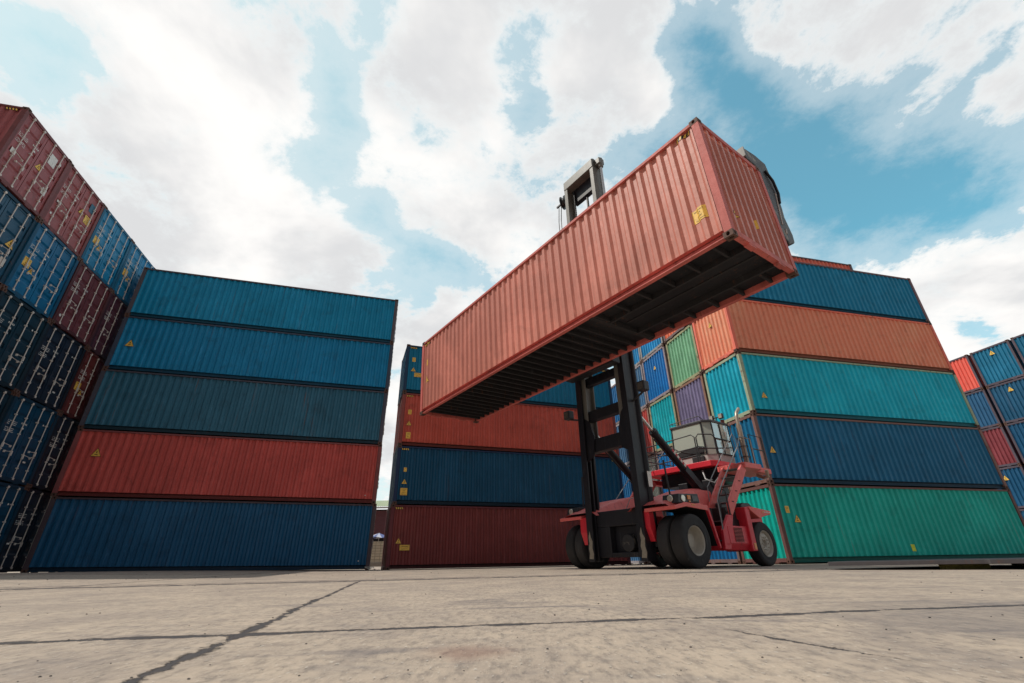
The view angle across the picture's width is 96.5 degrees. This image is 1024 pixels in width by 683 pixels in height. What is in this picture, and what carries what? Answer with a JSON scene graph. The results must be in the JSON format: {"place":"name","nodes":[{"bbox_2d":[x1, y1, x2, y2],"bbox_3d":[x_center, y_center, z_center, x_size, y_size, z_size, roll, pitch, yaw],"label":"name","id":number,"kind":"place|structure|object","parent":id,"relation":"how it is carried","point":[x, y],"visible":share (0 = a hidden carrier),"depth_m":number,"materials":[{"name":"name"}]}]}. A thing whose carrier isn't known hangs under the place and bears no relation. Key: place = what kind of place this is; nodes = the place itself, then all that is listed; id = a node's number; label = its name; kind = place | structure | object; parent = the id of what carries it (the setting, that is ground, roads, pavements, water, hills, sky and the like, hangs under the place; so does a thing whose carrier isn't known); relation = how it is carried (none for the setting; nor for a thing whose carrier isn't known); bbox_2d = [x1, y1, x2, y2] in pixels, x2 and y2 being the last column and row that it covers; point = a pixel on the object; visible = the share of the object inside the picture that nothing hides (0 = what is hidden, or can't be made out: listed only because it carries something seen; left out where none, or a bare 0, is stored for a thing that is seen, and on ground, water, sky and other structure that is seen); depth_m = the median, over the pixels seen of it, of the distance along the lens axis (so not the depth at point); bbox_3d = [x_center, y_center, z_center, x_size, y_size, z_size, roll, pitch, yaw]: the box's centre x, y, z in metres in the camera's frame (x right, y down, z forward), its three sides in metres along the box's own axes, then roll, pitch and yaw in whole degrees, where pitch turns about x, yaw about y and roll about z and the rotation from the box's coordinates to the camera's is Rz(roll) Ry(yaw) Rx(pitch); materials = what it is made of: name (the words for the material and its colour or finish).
{"place":"outdoors","nodes":[
{"label":"outdoors","id":0,"kind":"place"},
{"bbox_2d":[373,533,383,540],"bbox_3d":[-11.598,17.985,39.390,1.834,2.750,1.834,2,-26,-6],"label":"parasol","id":1,"kind":"object","parent":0,"point":[377,536],"visible":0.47,"depth_m":39.63,"materials":[{"name":"fabric"}]},
{"bbox_2d":[0,567,1022,681],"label":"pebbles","id":2,"kind":"object","parent":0,"point":[517,637],"visible":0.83,"depth_m":1.40,"materials":[{"name":"grey stone"}]},
{"bbox_2d":[0,562,1023,682],"bbox_3d":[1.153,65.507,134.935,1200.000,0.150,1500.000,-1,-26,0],"label":"ground","id":3,"kind":"structure","parent":0,"point":[474,623],"depth_m":1.60,"materials":[{"name":"concrete"}]},
{"bbox_2d":[0,482,27,551],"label":"shipping container","id":4,"kind":"object","parent":3,"relation":"on","point":[11,497],"visible":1,"depth_m":16.29,"materials":[{"name":"metal"}]},
{"bbox_2d":[0,486,22,541],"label":"door","id":5,"kind":"structure","parent":4,"relation":"in","point":[9,495],"depth_m":16.23,"materials":[{"name":"paint"}]},
{"bbox_2d":[0,393,60,486],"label":"shipping container","id":6,"kind":"object","parent":4,"relation":"on","point":[27,425],"visible":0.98,"depth_m":16.69,"materials":[{"name":"metal"}]},
{"bbox_2d":[0,398,36,476],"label":"door","id":7,"kind":"structure","parent":6,"relation":"in","point":[23,411],"depth_m":16.26,"materials":[{"name":"paint"}]},
{"bbox_2d":[5,407,55,481],"bbox_3d":[-17.943,3.852,17.117,0.125,2.666,1.107,5,-27,-13],"label":"door","id":8,"kind":"structure","parent":6,"relation":"in","point":[31,444],"depth_m":17.06,"materials":[{"name":"paint"}]},
{"bbox_2d":[17,322,86,411],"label":"shipping container","id":9,"kind":"object","parent":6,"relation":"on","point":[49,376],"visible":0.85,"depth_m":17.82,"materials":[{"name":"metal"}]},
{"bbox_2d":[21,327,66,397],"bbox_3d":[-17.759,0.782,17.361,0.125,2.666,1.107,5,-27,-12],"label":"door","id":10,"kind":"structure","parent":9,"relation":"in","point":[34,384],"depth_m":17.38,"materials":[{"name":"paint"}]},
{"bbox_2d":[40,339,82,406],"bbox_3d":[-18.021,1.266,18.349,0.125,2.666,1.107,5,-27,-12],"label":"door","id":11,"kind":"structure","parent":9,"relation":"in","point":[59,378],"depth_m":18.30,"materials":[{"name":"paint"}]},
{"bbox_2d":[51,260,112,347],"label":"shipping container","id":12,"kind":"object","parent":9,"relation":"on","point":[80,308],"visible":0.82,"depth_m":19.03,"materials":[{"name":"metal"}]},
{"bbox_2d":[56,266,94,330],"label":"door","id":13,"kind":"structure","parent":12,"relation":"in","point":[71,308],"depth_m":18.66,"materials":[{"name":"paint"}]},
{"bbox_2d":[72,279,108,341],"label":"door","id":14,"kind":"structure","parent":12,"relation":"in","point":[83,327],"depth_m":19.58,"materials":[{"name":"paint"}]},
{"bbox_2d":[80,206,133,289],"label":"shipping container","id":15,"kind":"object","parent":12,"relation":"on","point":[106,250],"visible":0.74,"depth_m":20.32,"materials":[{"name":"metal"}]},
{"bbox_2d":[84,212,117,270],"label":"door","id":16,"kind":"structure","parent":15,"relation":"in","point":[93,256],"depth_m":19.93,"materials":[{"name":"paint"}]},
{"bbox_2d":[97,227,129,284],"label":"door","id":17,"kind":"structure","parent":15,"relation":"in","point":[111,261],"depth_m":20.83,"materials":[{"name":"paint"}]},
{"bbox_2d":[0,487,51,572],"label":"shipping container","id":18,"kind":"object","parent":3,"relation":"on","point":[19,540],"visible":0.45,"depth_m":17.15,"materials":[{"name":"metal"}]},
{"bbox_2d":[0,491,45,568],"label":"door","id":19,"kind":"structure","parent":18,"relation":"in","point":[10,556],"depth_m":17.04,"materials":[{"name":"paint"}]},
{"bbox_2d":[16,495,51,567],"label":"door","id":20,"kind":"structure","parent":18,"relation":"in","point":[46,501],"depth_m":17.66,"materials":[{"name":"paint"}]},
{"bbox_2d":[29,413,79,492],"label":"shipping container","id":21,"kind":"object","parent":18,"relation":"on","point":[53,457],"visible":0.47,"depth_m":18.30,"materials":[{"name":"metal"}]},
{"bbox_2d":[33,418,75,487],"bbox_3d":[-18.263,4.410,18.256,0.125,2.666,1.107,5,-27,-12],"label":"door","id":22,"kind":"structure","parent":21,"relation":"in","point":[47,470],"depth_m":18.27,"materials":[{"name":"paint"}]},
{"bbox_2d":[50,425,77,487],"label":"door","id":23,"kind":"structure","parent":21,"relation":"in","point":[74,432],"depth_m":18.85,"materials":[{"name":"paint"}]},
{"bbox_2d":[60,348,105,421],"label":"shipping container","id":24,"kind":"object","parent":21,"relation":"on","point":[78,396],"visible":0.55,"depth_m":19.53,"materials":[{"name":"metal"}]},
{"bbox_2d":[64,353,100,416],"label":"door","id":25,"kind":"structure","parent":24,"relation":"in","point":[75,403],"depth_m":19.56,"materials":[{"name":"paint"}]},
{"bbox_2d":[79,362,103,417],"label":"door","id":26,"kind":"structure","parent":24,"relation":"in","point":[101,364],"depth_m":20.12,"materials":[{"name":"paint"}]},
{"bbox_2d":[88,292,127,360],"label":"shipping container","id":27,"kind":"object","parent":24,"relation":"on","point":[106,332],"visible":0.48,"depth_m":20.83,"materials":[{"name":"metal"}]},
{"bbox_2d":[92,296,123,354],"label":"door","id":28,"kind":"structure","parent":27,"relation":"in","point":[105,332],"depth_m":20.81,"materials":[{"name":"paint"}]},
{"bbox_2d":[104,307,126,356],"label":"door","id":29,"kind":"structure","parent":27,"relation":"in","point":[122,315],"depth_m":21.39,"materials":[{"name":"paint"}]},
{"bbox_2d":[112,241,155,306],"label":"shipping container","id":30,"kind":"object","parent":27,"relation":"on","point":[136,261],"visible":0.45,"depth_m":22.14,"materials":[{"name":"metal"}]},
{"bbox_2d":[115,246,142,300],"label":"door","id":31,"kind":"structure","parent":30,"relation":"in","point":[123,287],"depth_m":22.07,"materials":[{"name":"paint"}]},
{"bbox_2d":[126,258,151,303],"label":"door","id":32,"kind":"structure","parent":30,"relation":"in","point":[144,263],"depth_m":22.72,"materials":[{"name":"paint"}]},
{"bbox_2d":[20,496,376,572],"bbox_3d":[-12.290,8.393,19.678,12.227,2.684,2.438,6,-27,-14],"label":"shipping container","id":33,"kind":"object","parent":3,"relation":"on","point":[77,534],"visible":0.88,"depth_m":18.49,"materials":[{"name":"blue metal"}]},
{"bbox_2d":[50,428,381,503],"bbox_3d":[-12.371,5.975,20.840,12.227,2.684,2.438,6,-27,-14],"label":"shipping container","id":34,"kind":"object","parent":33,"relation":"on","point":[118,464],"visible":0.82,"depth_m":19.66,"materials":[{"name":"brick-red painted metal"},{"name":"steel"}]},
{"bbox_2d":[77,368,387,444],"bbox_3d":[-12.425,3.558,22.008,12.227,2.684,2.438,6,-27,-14],"label":"shipping container","id":35,"kind":"object","parent":34,"relation":"on","point":[130,401],"visible":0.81,"depth_m":20.84,"materials":[{"name":"slate-coloured painted metal"},{"name":"steel"}]},
{"bbox_2d":[103,315,393,401],"bbox_3d":[-12.429,1.147,23.187,12.227,2.684,2.438,6,-27,-14],"label":"shipping container","id":36,"kind":"object","parent":35,"relation":"on","point":[150,345],"visible":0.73,"depth_m":22.02,"materials":[{"name":"metal"}]},
{"bbox_2d":[124,267,398,342],"bbox_3d":[-12.469,-1.268,24.358,12.227,2.684,2.438,6,-27,-14],"label":"shipping container","id":37,"kind":"object","parent":36,"relation":"on","point":[180,296],"visible":0.77,"depth_m":23.20,"materials":[{"name":"metal"}]},
{"bbox_2d":[370,562,381,566],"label":"kerb","id":38,"kind":"structure","parent":3,"relation":"on","point":[375,564],"depth_m":37.71,"materials":[{"name":"grey concrete"}]},
{"bbox_2d":[370,541,383,561],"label":"block wall","id":39,"kind":"structure","parent":3,"relation":"on","point":[376,552],"depth_m":38.24,"materials":[{"name":"beige concrete"}]},
{"bbox_2d":[373,501,388,541],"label":"shed","id":40,"kind":"structure","parent":3,"relation":"on","point":[380,522],"depth_m":44.86,"materials":[{"name":"red metal"}]},
{"bbox_2d":[381,504,630,569],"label":"shipping container","id":41,"kind":"object","parent":3,"relation":"on","point":[420,537],"visible":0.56,"depth_m":21.48,"materials":[{"name":"red metal"}]},
{"bbox_2d":[388,445,623,508],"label":"shipping container","id":42,"kind":"object","parent":41,"relation":"on","point":[426,476],"visible":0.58,"depth_m":22.91,"materials":[{"name":"blue metal"}]},
{"bbox_2d":[393,392,619,457],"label":"shipping container","id":43,"kind":"object","parent":42,"relation":"on","point":[529,428],"visible":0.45,"depth_m":24.11,"materials":[{"name":"red metal"}]},
{"bbox_2d":[398,344,612,408],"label":"shipping container","id":44,"kind":"object","parent":43,"relation":"on","point":[563,394],"visible":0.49,"depth_m":25.73,"materials":[{"name":"blue metal"}]},
{"bbox_2d":[630,557,646,563],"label":"shipping container","id":45,"kind":"object","parent":3,"relation":"on","point":[638,560],"visible":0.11,"depth_m":25.63,"materials":[{"name":"metal"}]},
{"bbox_2d":[621,464,632,497],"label":"shipping container","id":46,"kind":"object","parent":45,"relation":"on","point":[628,489],"depth_m":27.61,"materials":[{"name":"metal"}]},
{"bbox_2d":[616,424,629,465],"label":"shipping container","id":47,"kind":"object","parent":46,"relation":"on","point":[623,454],"visible":0.02,"depth_m":28.30,"materials":[{"name":"metal"}]},
{"bbox_2d":[611,383,619,424],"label":"shipping container","id":48,"kind":"object","parent":47,"relation":"on","point":[614,398],"visible":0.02,"depth_m":30.36,"materials":[{"name":"metal"}]},
{"bbox_2d":[556,146,793,568],"bbox_3d":[4.685,0.050,15.984,7.287,14.096,11.998,17,-31,-32],"label":"container handler","id":49,"kind":"object","parent":3,"relation":"on","point":[705,519],"visible":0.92,"depth_m":13.12,"materials":[{"name":"metal"}]},
{"bbox_2d":[420,117,798,422],"bbox_3d":[1.126,-0.623,13.517,2.438,2.896,12.227,15,-31,-33],"label":"shipping container","id":50,"kind":"object","parent":49,"relation":"hanging from","point":[680,229],"visible":1,"depth_m":10.51,"materials":[{"name":"metal"}]},
{"bbox_2d":[701,422,716,453],"bbox_3d":[6.628,3.242,15.375,0.308,1.080,0.054,-6,-26,10],"label":"corner window","id":51,"kind":"structure","parent":49,"relation":"in","point":[706,426],"depth_m":15.36,"materials":[{"name":"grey glass"}]},
{"bbox_2d":[711,422,733,456],"bbox_3d":[7.200,3.349,15.617,0.978,1.080,0.042,17,-31,-32],"label":"window","id":52,"kind":"structure","parent":49,"relation":"in","point":[723,428],"depth_m":15.63,"materials":[{"name":"clear glass"}]},
{"bbox_2d":[708,551,742,563],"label":"shipping container","id":53,"kind":"object","parent":3,"relation":"on","point":[716,557],"visible":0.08,"depth_m":18.97,"materials":[{"name":"metal"}]},
{"bbox_2d":[729,483,1023,563],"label":"shipping container","id":54,"kind":"object","parent":3,"relation":"on","point":[819,523],"visible":0.89,"depth_m":17.61,"materials":[{"name":"metal"}]},
{"bbox_2d":[727,413,1008,491],"bbox_3d":[15.240,5.120,20.019,12.227,2.706,2.438,5,-27,-13],"label":"shipping container","id":55,"kind":"object","parent":54,"relation":"on","point":[798,450],"visible":0.73,"depth_m":18.81,"materials":[{"name":"metal"}]},
{"bbox_2d":[703,351,979,427],"bbox_3d":[15.231,2.688,21.207,12.227,2.706,2.438,5,-27,-13],"label":"shipping container","id":56,"kind":"object","parent":55,"relation":"on","point":[746,383],"visible":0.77,"depth_m":20.02,"materials":[{"name":"teal metal"}]},
{"bbox_2d":[692,299,953,372],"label":"shipping container","id":57,"kind":"object","parent":56,"relation":"on","point":[750,326],"visible":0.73,"depth_m":21.20,"materials":[{"name":"metal"}]},
{"bbox_2d":[743,261,930,322],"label":"shipping container","id":58,"kind":"object","parent":57,"relation":"on","point":[816,286],"visible":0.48,"depth_m":22.86,"materials":[{"name":"metal"}]},
{"bbox_2d":[938,564,990,568],"bbox_3d":[7.063,3.509,7.130,0.700,0.075,0.120,-1,-26,0],"label":"wooden block","id":59,"kind":"object","parent":3,"relation":"on","point":[964,566],"depth_m":7.08,"materials":[{"name":"brown wood"}]},
{"bbox_2d":[828,558,1023,565],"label":"steel plate","id":60,"kind":"object","parent":59,"relation":"on","point":[946,561],"visible":1,"depth_m":7.10,"materials":[{"name":"grey metal"}]},
{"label":"shipping container","id":61,"kind":"object","parent":3,"relation":"on","visible":0},
{"bbox_2d":[0,387,14,423],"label":"shipping container","id":62,"kind":"object","parent":61,"relation":"on","point":[6,396],"visible":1,"depth_m":15.78,"materials":[{"name":"metal"}]},
{"bbox_2d":[0,391,8,412],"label":"door","id":63,"kind":"structure","parent":62,"relation":"in","point":[4,396],"depth_m":15.73,"materials":[{"name":"paint"}]},
{"bbox_2d":[0,287,50,392],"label":"shipping container","id":64,"kind":"object","parent":62,"relation":"on","point":[23,327],"visible":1,"depth_m":16.03,"materials":[{"name":"metal"}]},
{"bbox_2d":[0,294,24,356],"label":"door","id":65,"kind":"structure","parent":64,"relation":"in","point":[11,310],"depth_m":15.60,"materials":[{"name":"paint"}]},
{"bbox_2d":[0,309,44,385],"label":"door","id":66,"kind":"structure","parent":64,"relation":"in","point":[15,355],"depth_m":16.20,"materials":[{"name":"paint"}]},
{"bbox_2d":[2,220,79,320],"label":"shipping container","id":67,"kind":"object","parent":64,"relation":"on","point":[40,274],"visible":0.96,"depth_m":16.85,"materials":[{"name":"metal"}]},
{"bbox_2d":[9,226,57,299],"bbox_3d":[-17.206,-2.849,16.459,0.125,2.666,1.107,5,-27,-12],"label":"door","id":68,"kind":"structure","parent":67,"relation":"in","point":[22,281],"depth_m":16.50,"materials":[{"name":"paint"}]},
{"bbox_2d":[29,244,74,313],"bbox_3d":[-17.468,-2.366,17.448,0.125,2.666,1.107,5,-27,-12],"label":"door","id":69,"kind":"structure","parent":67,"relation":"in","point":[54,276],"depth_m":17.40,"materials":[{"name":"paint"}]},
{"bbox_2d":[41,163,105,257],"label":"shipping container","id":70,"kind":"object","parent":67,"relation":"on","point":[72,213],"visible":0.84,"depth_m":18.17,"materials":[{"name":"metal"}]},
{"bbox_2d":[45,169,86,235],"bbox_3d":[-17.285,-5.420,17.724,0.125,2.666,1.107,5,-27,-13],"label":"door","id":71,"kind":"structure","parent":70,"relation":"in","point":[62,212],"depth_m":17.76,"materials":[{"name":"paint"}]},
{"bbox_2d":[62,188,101,252],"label":"door","id":72,"kind":"structure","parent":70,"relation":"in","point":[76,231],"depth_m":18.64,"materials":[{"name":"paint"}]},
{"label":"shipping container","id":73,"kind":"object","parent":3,"relation":"on","visible":0},
{"bbox_2d":[999,464,1023,508],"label":"shipping container","id":74,"kind":"object","parent":73,"relation":"on","point":[1013,476],"visible":0.41,"depth_m":30.81,"materials":[{"name":"blue metal"}]},
{"bbox_2d":[981,425,1023,467],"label":"shipping container","id":75,"kind":"object","parent":74,"relation":"on","point":[1003,449],"visible":0.39,"depth_m":31.71,"materials":[{"name":"red metal"}]},
{"bbox_2d":[965,388,1004,429],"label":"shipping container","id":76,"kind":"object","parent":75,"relation":"on","point":[985,411],"visible":0.44,"depth_m":32.89,"materials":[{"name":"metal"}]},
{"bbox_2d":[949,354,985,393],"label":"shipping container","id":77,"kind":"object","parent":76,"relation":"on","point":[969,378],"visible":0.37,"depth_m":34.05,"materials":[{"name":"red metal"}]},
{"bbox_2d":[0,0,1023,509],"label":"sky","id":78,"kind":"structure","parent":0,"point":[416,153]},
{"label":"shipping container","id":79,"kind":"object","parent":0,"visible":0},
{"bbox_2d":[673,373,711,425],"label":"shipping container","id":80,"kind":"object","parent":79,"relation":"on","point":[691,398],"visible":0.19,"depth_m":22.12,"materials":[{"name":"metal"}]},
{"bbox_2d":[665,323,702,389],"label":"shipping container","id":81,"kind":"object","parent":80,"relation":"on","point":[683,358],"visible":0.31,"depth_m":23.23,"materials":[{"name":"green metal"}]},
{"bbox_2d":[663,324,688,342],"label":"shipping container","id":82,"kind":"object","parent":81,"relation":"on","point":[669,336],"visible":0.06,"depth_m":24.32,"materials":[{"name":"metal"}]},
{"bbox_2d":[792,256,852,269],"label":"shipping container","id":83,"kind":"object","parent":82,"relation":"on","point":[821,262],"visible":0.09,"depth_m":27.34,"materials":[{"name":"metal"}]},
{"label":"shipping container","id":84,"kind":"object","parent":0,"visible":0},
{"bbox_2d":[656,447,675,493],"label":"shipping container","id":85,"kind":"object","parent":84,"relation":"on","point":[665,458],"visible":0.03,"depth_m":23.94,"materials":[{"name":"metal"}]},
{"bbox_2d":[648,391,678,452],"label":"shipping container","id":86,"kind":"object","parent":85,"relation":"on","point":[663,413],"visible":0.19,"depth_m":24.35,"materials":[{"name":"teal metal"}]},
{"bbox_2d":[642,344,672,404],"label":"shipping container","id":87,"kind":"object","parent":86,"relation":"on","point":[656,371],"visible":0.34,"depth_m":25.36,"materials":[{"name":"metal"}]},
{"bbox_2d":[639,336,664,361],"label":"shipping container","id":88,"kind":"object","parent":87,"relation":"on","point":[648,349],"visible":0.14,"depth_m":26.38,"materials":[{"name":"blue metal"}]},
{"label":"shipping container","id":89,"kind":"object","parent":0,"visible":0},
{"bbox_2d":[648,454,661,495],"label":"shipping container","id":90,"kind":"object","parent":89,"relation":"on","point":[657,491],"visible":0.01,"depth_m":24.77,"materials":[{"name":"metal"}]},
{"bbox_2d":[641,406,654,456],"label":"shipping container","id":91,"kind":"object","parent":90,"relation":"on","point":[649,440],"visible":0.16,"depth_m":25.86,"materials":[{"name":"red metal"}]},
{"bbox_2d":[635,362,647,409],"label":"shipping container","id":92,"kind":"object","parent":91,"relation":"on","point":[640,377],"visible":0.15,"depth_m":27.04,"materials":[{"name":"metal"}]},
{"bbox_2d":[633,348,640,366],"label":"shipping container","id":93,"kind":"object","parent":92,"relation":"on","point":[637,356],"visible":0.05,"depth_m":27.91,"materials":[{"name":"blue metal"}]},
{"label":"shipping container","id":94,"kind":"object","parent":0,"visible":0},
{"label":"shipping container","id":95,"kind":"object","parent":94,"relation":"on","visible":0},
{"bbox_2d":[0,183,38,285],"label":"shipping container","id":96,"kind":"object","parent":95,"relation":"on","point":[18,220],"visible":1,"depth_m":15.49,"materials":[{"name":"metal"}]},
{"bbox_2d":[0,188,10,214],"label":"door","id":97,"kind":"structure","parent":96,"relation":"in","point":[4,198],"depth_m":15.09,"materials":[{"name":"paint"}]},
{"bbox_2d":[0,199,31,276],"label":"door","id":98,"kind":"structure","parent":96,"relation":"in","point":[14,221],"depth_m":15.49,"materials":[{"name":"paint"}]},
{"bbox_2d":[0,103,71,219],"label":"shipping container","id":99,"kind":"object","parent":96,"relation":"on","point":[35,162],"visible":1,"depth_m":15.88,"materials":[{"name":"metal"}]},
{"bbox_2d":[0,115,48,190],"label":"door","id":100,"kind":"structure","parent":99,"relation":"in","point":[14,166],"depth_m":15.61,"materials":[{"name":"paint"}]},
{"bbox_2d":[17,139,66,212],"bbox_3d":[-16.950,-5.986,16.570,0.125,2.666,1.107,5,-27,-13],"label":"door","id":101,"kind":"structure","parent":99,"relation":"in","point":[35,180],"depth_m":16.48,"materials":[{"name":"paint"}]},
{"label":"shipping container","id":102,"kind":"object","parent":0,"visible":0},
{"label":"shipping container","id":103,"kind":"object","parent":102,"relation":"on","visible":0},
{"bbox_2d":[1004,420,1023,462],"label":"shipping container","id":104,"kind":"object","parent":103,"relation":"on","point":[1015,430],"visible":1,"depth_m":30.90,"materials":[{"name":"blue metal"}]},
{"bbox_2d":[986,377,1023,423],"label":"shipping container","id":105,"kind":"object","parent":104,"relation":"on","point":[1007,397],"visible":0.97,"depth_m":31.49,"materials":[{"name":"metal"}]},
{"bbox_2d":[969,339,1023,386],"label":"shipping container","id":106,"kind":"object","parent":105,"relation":"on","point":[999,363],"visible":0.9,"depth_m":32.26,"materials":[{"name":"blue metal"}]},
{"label":"shipping container","id":107,"kind":"object","parent":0,"visible":0},
{"bbox_2d":[1010,333,1023,362],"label":"shipping container","id":108,"kind":"object","parent":107,"relation":"on","point":[1018,342],"visible":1,"depth_m":31.18,"materials":[{"name":"metal"}]}
]}

